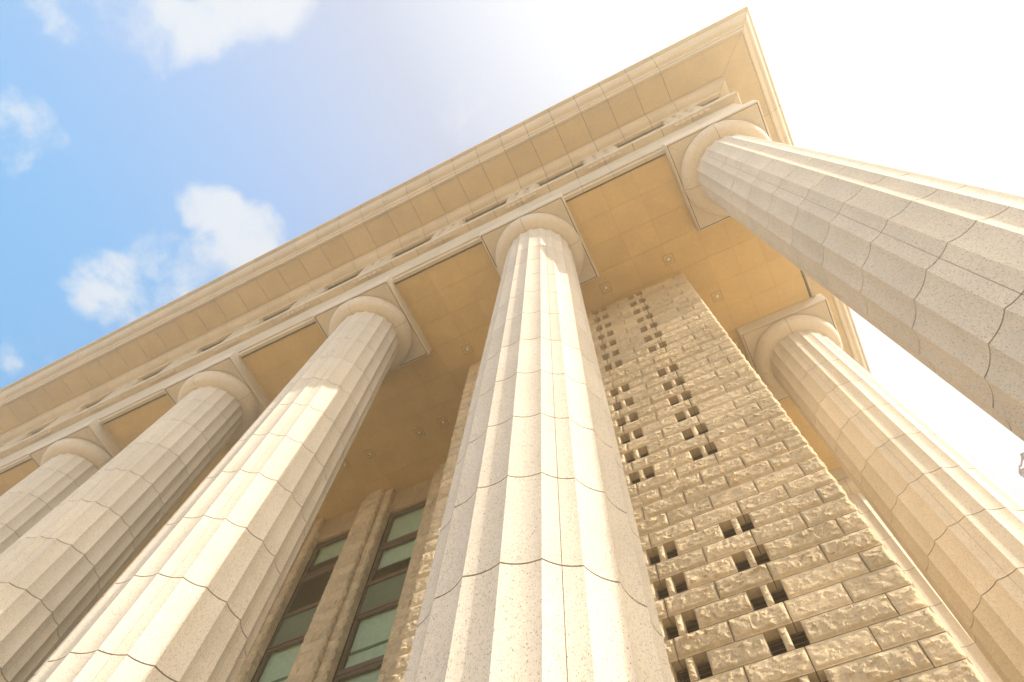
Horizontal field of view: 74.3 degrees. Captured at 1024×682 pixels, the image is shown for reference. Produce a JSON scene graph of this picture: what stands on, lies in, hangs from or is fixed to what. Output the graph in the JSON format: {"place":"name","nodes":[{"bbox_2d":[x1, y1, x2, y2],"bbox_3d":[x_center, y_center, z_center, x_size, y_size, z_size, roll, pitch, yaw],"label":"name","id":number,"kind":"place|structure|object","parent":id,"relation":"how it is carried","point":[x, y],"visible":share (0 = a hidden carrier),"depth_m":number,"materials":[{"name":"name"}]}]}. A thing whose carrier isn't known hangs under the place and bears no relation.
{"place":"outdoors","nodes":[
{"label":"outdoors","id":0,"kind":"place"},
{"bbox_2d":[0,0,1023,503],"label":"sky","id":1,"kind":"structure","parent":0,"point":[151,151],"materials":[{"name":"blue"}]},
{"bbox_2d":[1019,452,1023,477],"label":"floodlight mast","id":2,"kind":"object","parent":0,"point":[1021,472],"visible":1,"depth_m":26.05,"materials":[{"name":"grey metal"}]},
{"label":"ground","id":3,"kind":"structure","parent":0,"visible":0},
{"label":"stylobate steps","id":4,"kind":"structure","parent":3,"relation":"on","visible":0},
{"bbox_2d":[0,417,121,553],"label":"fluted column","id":5,"kind":"structure","parent":4,"relation":"on","point":[70,462],"depth_m":22.36,"materials":[{"name":"stone"}]},
{"bbox_2d":[0,350,270,681],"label":"fluted column","id":6,"kind":"structure","parent":4,"relation":"on","point":[63,564],"depth_m":16.14,"materials":[{"name":"stone"}]},
{"bbox_2d":[28,276,431,681],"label":"fluted column","id":7,"kind":"structure","parent":4,"relation":"on","point":[190,594],"depth_m":11.10,"materials":[{"name":"stone"}]},
{"bbox_2d":[55,462,445,681],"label":"window wall","id":8,"kind":"structure","parent":4,"relation":"on","point":[343,617],"depth_m":19.85,"materials":[{"name":"stone"}]},
{"bbox_2d":[252,633,305,681],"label":"window","id":9,"kind":"structure","parent":8,"relation":"in","point":[281,661],"depth_m":18.98,"materials":[{"name":"green glass"}]},
{"bbox_2d":[269,607,316,646],"bbox_3d":[-6.281,8.406,19.912,1.680,1.189,0.120,-24,-72,11],"label":"window","id":10,"kind":"structure","parent":8,"relation":"in","point":[297,625],"depth_m":20.00,"materials":[{"name":"green glass"}]},
{"bbox_2d":[282,564,334,618],"bbox_3d":[-6.222,7.858,21.335,1.680,1.839,0.122,-24,-72,11],"label":"window","id":11,"kind":"structure","parent":8,"relation":"in","point":[308,577],"depth_m":21.57,"materials":[{"name":"brown metal"}]},
{"bbox_2d":[303,531,349,575],"bbox_3d":[-6.138,7.264,22.966,1.680,1.774,0.192,-24,-72,11],"label":"window","id":12,"kind":"structure","parent":8,"relation":"in","point":[333,550],"depth_m":23.42,"materials":[{"name":"green glass"}]},
{"bbox_2d":[334,657,382,681],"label":"window","id":13,"kind":"structure","parent":8,"relation":"in","point":[368,672],"depth_m":16.79,"materials":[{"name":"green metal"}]},
{"bbox_2d":[336,598,399,673],"bbox_3d":[-3.638,7.808,17.862,1.680,2.139,0.192,-24,-72,11],"label":"window","id":14,"kind":"structure","parent":8,"relation":"in","point":[371,639],"depth_m":18.07,"materials":[{"name":"green glass"}]},
{"bbox_2d":[357,572,406,613],"bbox_3d":[-3.591,7.208,19.338,1.680,1.189,0.120,-24,-72,11],"label":"window","id":15,"kind":"structure","parent":8,"relation":"in","point":[388,590],"depth_m":19.42,"materials":[{"name":"green glass"}]},
{"bbox_2d":[366,531,417,586],"bbox_3d":[-3.516,6.689,20.772,1.680,1.839,0.192,-24,-72,11],"label":"window","id":16,"kind":"structure","parent":8,"relation":"in","point":[399,553],"depth_m":21.14,"materials":[{"name":"green glass"}]},
{"bbox_2d":[380,500,425,545],"bbox_3d":[-3.449,6.066,22.392,1.680,1.774,0.192,-24,-72,11],"label":"window","id":17,"kind":"structure","parent":8,"relation":"in","point":[406,524],"depth_m":22.70,"materials":[{"name":"green glass"}]},
{"bbox_2d":[403,193,673,681],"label":"fluted column","id":18,"kind":"structure","parent":4,"relation":"on","point":[538,572],"depth_m":6.76,"materials":[{"name":"stone"}]},
{"bbox_2d":[392,273,984,681],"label":"rusticated wall","id":19,"kind":"structure","parent":4,"relation":"on","point":[768,557],"depth_m":10.21,"materials":[{"name":"stone"}]},
{"bbox_2d":[662,100,1023,440],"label":"fluted column","id":20,"kind":"structure","parent":4,"relation":"on","point":[927,270],"depth_m":8.74,"materials":[{"name":"stone"}]},
{"bbox_2d":[0,153,840,623],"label":"portico ceiling","id":21,"kind":"structure","parent":20,"relation":"on","point":[634,225],"depth_m":21.72,"materials":[{"name":"beige paint"}]},
{"bbox_2d":[341,460,350,469],"bbox_3d":[-5.983,4.427,24.128,0.320,0.046,0.320,-24,-72,11],"label":"downlight","id":22,"kind":"object","parent":21,"relation":"attached to","point":[346,465],"visible":0.94,"depth_m":24.14,"materials":[{"name":"beige metal"}]},
{"bbox_2d":[364,449,375,458],"bbox_3d":[-5.033,4.004,23.926,0.320,0.046,0.320,-24,-72,11],"label":"downlight","id":23,"kind":"object","parent":21,"relation":"attached to","point":[369,455],"visible":1,"depth_m":23.93,"materials":[{"name":"beige metal"}]},
{"bbox_2d":[413,427,424,437],"bbox_3d":[-3.233,3.197,23.540,0.320,0.046,0.320,-24,-72,11],"label":"downlight","id":24,"kind":"object","parent":21,"relation":"attached to","point":[417,433],"visible":1,"depth_m":23.54,"materials":[{"name":"beige metal"}]},
{"bbox_2d":[437,417,448,426],"bbox_3d":[-2.391,2.811,23.357,0.320,0.046,0.320,-24,-72,11],"label":"downlight","id":25,"kind":"object","parent":21,"relation":"attached to","point":[443,419],"visible":1,"depth_m":23.35,"materials":[{"name":"beige metal"}]},
{"bbox_2d":[461,343,473,354],"bbox_3d":[-1.479,0.283,22.346,0.320,0.046,0.320,-24,-72,11],"label":"downlight","id":26,"kind":"object","parent":21,"relation":"attached to","point":[466,347],"visible":1,"depth_m":22.35,"materials":[{"name":"beige metal"}]},
{"bbox_2d":[599,281,611,293],"bbox_3d":[2.979,-1.683,21.403,0.320,0.046,0.320,-24,-72,11],"label":"downlight","id":27,"kind":"object","parent":21,"relation":"attached to","point":[607,284],"visible":1,"depth_m":21.40,"materials":[{"name":"beige metal"}]},
{"bbox_2d":[662,253,674,265],"bbox_3d":[4.875,-2.538,20.995,0.320,0.046,0.320,-24,-72,11],"label":"downlight","id":28,"kind":"object","parent":21,"relation":"attached to","point":[665,259],"visible":1,"depth_m":21.00,"materials":[{"name":"beige metal"}]},
{"bbox_2d":[711,290,723,302],"bbox_3d":[6.493,-1.407,21.362,0.320,0.046,0.320,-24,-72,11],"label":"downlight","id":29,"kind":"object","parent":21,"relation":"attached to","point":[717,293],"visible":1,"depth_m":21.36,"materials":[{"name":"beige metal"}]},
{"bbox_2d":[733,338,741,347],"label":"downlight","id":30,"kind":"object","parent":21,"relation":"attached to","point":[739,344],"visible":0.66,"depth_m":21.89,"materials":[{"name":"beige metal"}]},
{"bbox_2d":[0,6,870,472],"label":"entablature","id":31,"kind":"structure","parent":20,"relation":"on","point":[610,128],"depth_m":24.89,"materials":[{"name":"stone"}]},
{"bbox_2d":[736,293,1023,681],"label":"fluted column","id":32,"kind":"structure","parent":4,"relation":"on","point":[950,514],"depth_m":13.60,"materials":[{"name":"stone"}]},
{"bbox_2d":[829,467,1002,681],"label":"fluted column","id":33,"kind":"structure","parent":4,"relation":"on","point":[959,635],"depth_m":18.70,"materials":[{"name":"stone"}]}
]}

